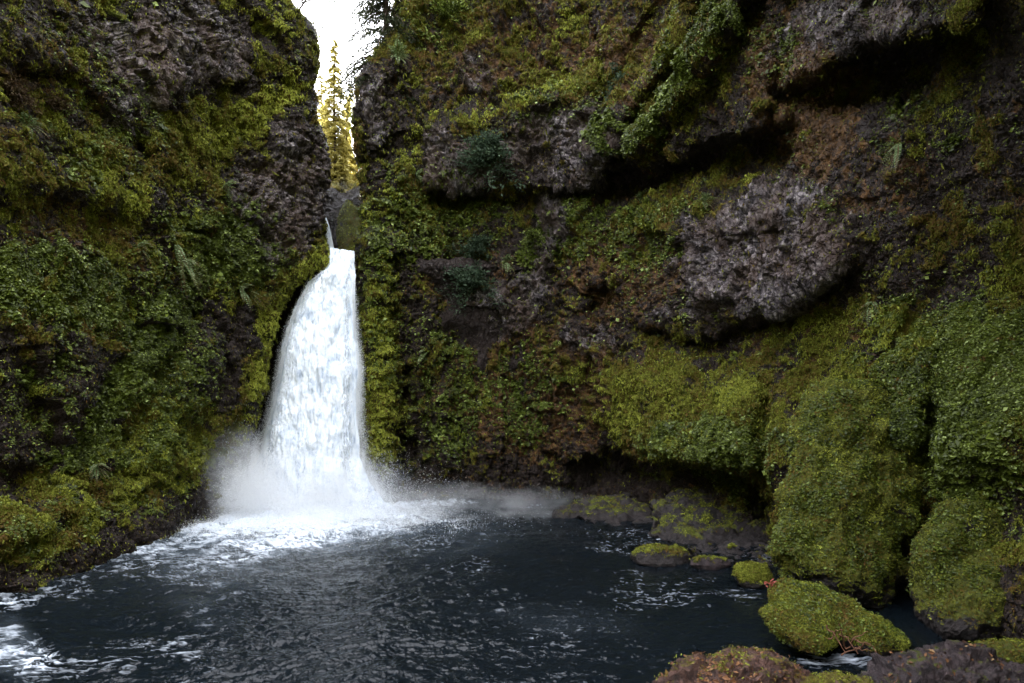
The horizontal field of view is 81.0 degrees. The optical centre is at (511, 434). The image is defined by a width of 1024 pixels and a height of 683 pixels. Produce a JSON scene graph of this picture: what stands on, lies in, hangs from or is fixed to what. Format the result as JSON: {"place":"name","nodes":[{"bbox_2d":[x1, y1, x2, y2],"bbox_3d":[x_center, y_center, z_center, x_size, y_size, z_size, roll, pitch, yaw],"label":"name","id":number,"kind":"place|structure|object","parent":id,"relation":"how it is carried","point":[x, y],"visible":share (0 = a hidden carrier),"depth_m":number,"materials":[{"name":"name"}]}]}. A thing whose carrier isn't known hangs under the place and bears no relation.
{"place":"outdoors","nodes":[
{"label":"outdoors","id":0,"kind":"place"},
{"bbox_2d":[0,0,331,592],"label":"cliff","id":1,"kind":"structure","parent":0,"point":[302,147],"depth_m":36.62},
{"bbox_2d":[0,67,46,114],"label":"shrub","id":2,"kind":"object","parent":1,"relation":"on","point":[17,91],"visible":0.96,"depth_m":27.85,"materials":[{"name":"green plant"}]},
{"bbox_2d":[16,112,48,137],"bbox_3d":[-22.734,-14.447,27.946,0.892,1.080,1.809,0,0,43],"label":"fern","id":3,"kind":"object","parent":1,"relation":"on","point":[26,121],"visible":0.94,"depth_m":28.21,"materials":[{"name":"green plant"}]},
{"bbox_2d":[41,90,76,113],"bbox_3d":[-22.962,-16.639,30.105,1.793,1.217,1.697,0,0,0],"label":"shrub","id":4,"kind":"object","parent":1,"relation":"on","point":[58,104],"visible":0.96,"depth_m":30.23,"materials":[{"name":"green plant"}]},
{"bbox_2d":[89,463,112,481],"bbox_3d":[-21.145,1.928,30.681,0.671,0.956,1.195,0,0,27],"label":"fern","id":5,"kind":"object","parent":1,"relation":"on","point":[95,467],"visible":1,"depth_m":30.58,"materials":[{"name":"green plant"}]},
{"bbox_2d":[137,240,155,263],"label":"fern","id":6,"kind":"object","parent":1,"relation":"on","point":[142,243],"visible":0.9,"depth_m":35.20,"materials":[{"name":"green plant"}]},
{"bbox_2d":[0,0,327,573],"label":"leafy ground cover","id":7,"kind":"object","parent":1,"relation":"attached to","point":[133,369],"visible":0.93,"depth_m":33.69,"materials":[{"name":"green plant"}]},
{"bbox_2d":[0,0,330,592],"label":"moss","id":8,"kind":"object","parent":1,"relation":"on","point":[9,511],"visible":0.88,"depth_m":34.11,"materials":[{"name":"green plant"}]},
{"bbox_2d":[173,244,187,303],"bbox_3d":[-21.309,-10.322,38.379,0.889,4.088,2.752,0,0,-35],"label":"fern","id":9,"kind":"object","parent":1,"relation":"attached to","point":[177,249],"visible":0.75,"depth_m":37.98,"materials":[{"name":"green plant"}]},
{"bbox_2d":[183,258,202,292],"bbox_3d":[-20.567,-10.150,38.526,1.271,2.276,2.305,0,0,-12],"label":"fern","id":10,"kind":"object","parent":1,"relation":"attached to","point":[188,266],"visible":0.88,"depth_m":38.39,"materials":[{"name":"green plant"}]},
{"bbox_2d":[222,180,239,203],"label":"fern","id":11,"kind":"object","parent":1,"relation":"on","point":[227,185],"visible":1,"depth_m":43.72,"materials":[{"name":"green plant"}]},
{"bbox_2d":[239,283,264,309],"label":"fern","id":12,"kind":"object","parent":1,"relation":"on","point":[244,293],"visible":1,"depth_m":45.64,"materials":[{"name":"green plant"}]},
{"bbox_2d":[292,0,348,31],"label":"leafless tree","id":13,"kind":"object","parent":1,"relation":"on","point":[306,1],"visible":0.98,"depth_m":54.00,"materials":[{"name":"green plant"}]},
{"bbox_2d":[297,0,344,38],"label":"leafless tree","id":14,"kind":"object","parent":1,"relation":"on","point":[316,21],"visible":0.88,"depth_m":57.87,"materials":[{"name":"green plant"}]},
{"bbox_2d":[292,0,393,137],"label":"sky","id":15,"kind":"structure","parent":0,"point":[343,25],"materials":[{"name":"white"}]},
{"bbox_2d":[174,247,600,547],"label":"waterfall","id":16,"kind":"structure","parent":0,"point":[310,453],"depth_m":49.12,"materials":[{"name":"liquid"}]},
{"bbox_2d":[249,182,597,494],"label":"headwall","id":17,"kind":"object","parent":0,"point":[477,329],"visible":0.13,"depth_m":56.37,"materials":[{"name":"grey stone"}]},
{"bbox_2d":[316,73,330,157],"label":"conifer tree","id":18,"kind":"object","parent":17,"relation":"on","point":[320,96],"visible":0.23,"depth_m":89.75,"materials":[{"name":"yellow plant"}]},
{"bbox_2d":[317,99,332,144],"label":"conifer tree","id":19,"kind":"object","parent":17,"relation":"on","point":[325,123],"depth_m":95.64,"materials":[{"name":"yellow plant"}]},
{"bbox_2d":[325,218,333,256],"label":"waterfall","id":20,"kind":"structure","parent":17,"relation":"attached to","point":[329,240],"depth_m":61.42,"materials":[{"name":"liquid"}]},
{"bbox_2d":[320,40,353,187],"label":"conifer tree","id":21,"kind":"object","parent":17,"relation":"on","point":[334,151],"visible":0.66,"depth_m":83.65,"materials":[{"name":"yellow plant"}]},
{"bbox_2d":[334,156,351,192],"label":"conifer tree","id":22,"kind":"object","parent":17,"relation":"on","point":[341,186],"visible":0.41,"depth_m":73.75,"materials":[{"name":"yellow plant"}]},
{"bbox_2d":[337,102,357,184],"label":"conifer tree","id":23,"kind":"object","parent":17,"relation":"on","point":[349,167],"visible":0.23,"depth_m":91.75,"materials":[{"name":"yellow plant"}]},
{"bbox_2d":[339,85,356,178],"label":"conifer tree","id":24,"kind":"object","parent":17,"relation":"on","point":[350,106],"visible":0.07,"depth_m":103.81,"materials":[{"name":"yellow plant"}]},
{"bbox_2d":[335,199,361,260],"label":"mossy rock","id":25,"kind":"object","parent":17,"relation":"on","point":[348,222],"visible":0.54,"depth_m":60.86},
{"bbox_2d":[445,234,495,262],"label":"shrub","id":26,"kind":"object","parent":17,"relation":"on","point":[474,244],"visible":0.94,"depth_m":56.50,"materials":[{"name":"green plant"}]},
{"bbox_2d":[431,255,512,316],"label":"shrub","id":27,"kind":"object","parent":17,"relation":"on","point":[472,279],"visible":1,"depth_m":54.58,"materials":[{"name":"green plant"}]},
{"bbox_2d":[0,497,999,682],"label":"pool","id":28,"kind":"structure","parent":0,"point":[546,597],"depth_m":20.66,"materials":[{"name":"liquid"}]},
{"bbox_2d":[552,492,652,525],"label":"mossy rock","id":29,"kind":"object","parent":28,"relation":"in","point":[614,509],"visible":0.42,"depth_m":43.47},
{"bbox_2d":[630,542,692,566],"bbox_3d":[7.212,5.843,28.770,3.120,1.276,2.253,0,0,0],"label":"mossy rock","id":30,"kind":"object","parent":28,"relation":"in","point":[656,555],"visible":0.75,"depth_m":28.10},
{"bbox_2d":[648,485,768,545],"bbox_3d":[12.415,5.051,37.338,7.881,3.062,10.723,0,0,16],"label":"mossy rock","id":31,"kind":"object","parent":28,"relation":"in","point":[694,515],"visible":0.66,"depth_m":36.86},
{"bbox_2d":[689,555,731,570],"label":"wet rock","id":32,"kind":"object","parent":28,"relation":"in","point":[708,562],"visible":0.83,"depth_m":26.97,"materials":[{"name":"grey stone"}]},
{"bbox_2d":[672,536,771,565],"bbox_3d":[12.356,6.101,30.867,7.314,1.188,6.001,0,0,-37],"label":"mossy rock","id":33,"kind":"object","parent":28,"relation":"in","point":[732,546],"visible":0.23,"depth_m":31.09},
{"bbox_2d":[646,644,811,682],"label":"foreground rock","id":34,"kind":"object","parent":28,"relation":"in","point":[732,664],"visible":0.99,"depth_m":10.47,"materials":[{"name":"brown stone"}]},
{"bbox_2d":[732,560,774,588],"bbox_3d":[9.704,5.654,24.071,1.779,1.197,1.452,0,0,0],"label":"mossy rock","id":35,"kind":"object","parent":28,"relation":"in","point":[751,574],"visible":0.91,"depth_m":23.69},
{"bbox_2d":[758,601,840,655],"bbox_3d":[7.901,5.273,16.577,1.827,1.189,1.956,0,0,-43],"label":"mossy rock","id":36,"kind":"object","parent":28,"relation":"in","point":[798,628],"visible":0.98,"depth_m":16.12,"materials":[{"name":"green plant"}]},
{"bbox_2d":[767,576,910,656],"bbox_3d":[9.483,5.383,17.592,3.772,2.038,2.640,0,0,28],"label":"mossy rock","id":37,"kind":"object","parent":28,"relation":"in","point":[854,618],"visible":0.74,"depth_m":16.90,"materials":[{"name":"green plant"}]},
{"bbox_2d":[764,578,776,586],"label":"fallen leaves","id":38,"kind":"object","parent":37,"relation":"on","point":[765,582],"visible":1,"depth_m":18.00,"materials":[{"name":"red plant"}]},
{"bbox_2d":[826,621,876,655],"bbox_3d":[8.611,5.155,15.205,1.131,1.018,0.478,0,0,0],"label":"dead branch","id":39,"kind":"object","parent":37,"relation":"on","point":[851,642],"visible":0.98,"depth_m":15.24,"materials":[{"name":"brown wood"}]},
{"bbox_2d":[801,670,881,682],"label":"foreground rock","id":40,"kind":"object","parent":28,"relation":"in","point":[837,676],"visible":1,"depth_m":10.44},
{"bbox_2d":[765,377,925,607],"bbox_3d":[13.495,2.072,23.779,9.267,9.166,4.983,0,0,-42],"label":"boulder","id":41,"kind":"object","parent":28,"relation":"in","point":[848,494],"visible":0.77,"depth_m":21.86,"materials":[{"name":"green plant"}]},
{"bbox_2d":[855,639,1023,682],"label":"foreground rock","id":42,"kind":"object","parent":28,"relation":"in","point":[953,661],"visible":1,"depth_m":11.05,"materials":[{"name":"grey stone"}]},
{"bbox_2d":[906,496,1006,641],"bbox_3d":[17.014,4.202,20.094,9.468,4.992,4.674,0,0,-10],"label":"boulder","id":43,"kind":"object","parent":28,"relation":"in","point":[956,591],"visible":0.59,"depth_m":19.03,"materials":[{"name":"green plant"}]},
{"bbox_2d":[968,636,1023,663],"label":"foreground rock","id":44,"kind":"object","parent":28,"relation":"in","point":[1011,649],"visible":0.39,"depth_m":13.66,"materials":[{"name":"green plant"}]},
{"bbox_2d":[349,0,1023,640],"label":"cliff","id":45,"kind":"structure","parent":0,"point":[701,246],"depth_m":42.27,"materials":[{"name":"grey stone"}]},
{"bbox_2d":[333,0,419,118],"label":"conifer tree","id":46,"kind":"object","parent":45,"relation":"on","point":[371,9],"visible":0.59,"depth_m":58.34,"materials":[{"name":"green plant"}]},
{"bbox_2d":[386,38,408,65],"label":"fern","id":47,"kind":"object","parent":45,"relation":"on","point":[394,50],"visible":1,"depth_m":56.04,"materials":[{"name":"green plant"}]},
{"bbox_2d":[405,345,427,371],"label":"fern","id":48,"kind":"object","parent":45,"relation":"attached to","point":[424,355],"visible":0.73,"depth_m":54.16,"materials":[{"name":"green plant"}]},
{"bbox_2d":[416,169,421,181],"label":"fern","id":49,"kind":"object","parent":45,"relation":"on","point":[418,175],"visible":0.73,"depth_m":55.83,"materials":[{"name":"green plant"}]},
{"bbox_2d":[424,0,472,29],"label":"shrub","id":50,"kind":"object","parent":45,"relation":"on","point":[447,11],"visible":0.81,"depth_m":57.92,"materials":[{"name":"green plant"}]},
{"bbox_2d":[447,124,524,195],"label":"shrub","id":51,"kind":"object","parent":45,"relation":"on","point":[484,153],"visible":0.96,"depth_m":53.36,"materials":[{"name":"green plant"}]},
{"bbox_2d":[501,254,517,272],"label":"fern","id":52,"kind":"object","parent":45,"relation":"on","point":[505,258],"visible":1,"depth_m":55.29,"materials":[{"name":"green plant"}]},
{"bbox_2d":[519,225,544,241],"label":"shrub","id":53,"kind":"object","parent":45,"relation":"on","point":[532,232],"visible":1,"depth_m":54.63,"materials":[{"name":"green plant"}]},
{"bbox_2d":[602,62,628,100],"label":"fern","id":54,"kind":"object","parent":45,"relation":"on","point":[611,87],"visible":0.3,"depth_m":49.62,"materials":[{"name":"green plant"}]},
{"bbox_2d":[636,189,646,202],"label":"fern","id":55,"kind":"object","parent":45,"relation":"on","point":[643,192],"visible":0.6,"depth_m":49.26,"materials":[{"name":"green plant"}]},
{"bbox_2d":[347,0,1023,635],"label":"moss","id":56,"kind":"object","parent":45,"relation":"on","point":[1017,550],"visible":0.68,"depth_m":38.66,"materials":[{"name":"green plant"}]},
{"bbox_2d":[350,0,1023,572],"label":"leafy ground cover","id":57,"kind":"object","parent":45,"relation":"on","point":[956,454],"visible":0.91,"depth_m":33.60,"materials":[{"name":"green plant"}]},
{"bbox_2d":[700,192,717,209],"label":"fern","id":58,"kind":"object","parent":45,"relation":"on","point":[704,199],"visible":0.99,"depth_m":39.12,"materials":[{"name":"green plant"}]},
{"bbox_2d":[857,301,877,328],"bbox_3d":[16.026,-5.357,26.793,0.582,1.283,1.104,0,0,-34],"label":"fern","id":59,"kind":"object","parent":45,"relation":"attached to","point":[874,304],"visible":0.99,"depth_m":26.86,"materials":[{"name":"green plant"}]},
{"bbox_2d":[879,143,901,183],"bbox_3d":[15.530,-11.132,24.397,0.579,1.468,1.314,0,0,0],"label":"fern","id":60,"kind":"object","parent":45,"relation":"attached to","point":[897,148],"visible":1,"depth_m":24.46,"materials":[{"name":"green plant"}]}
]}

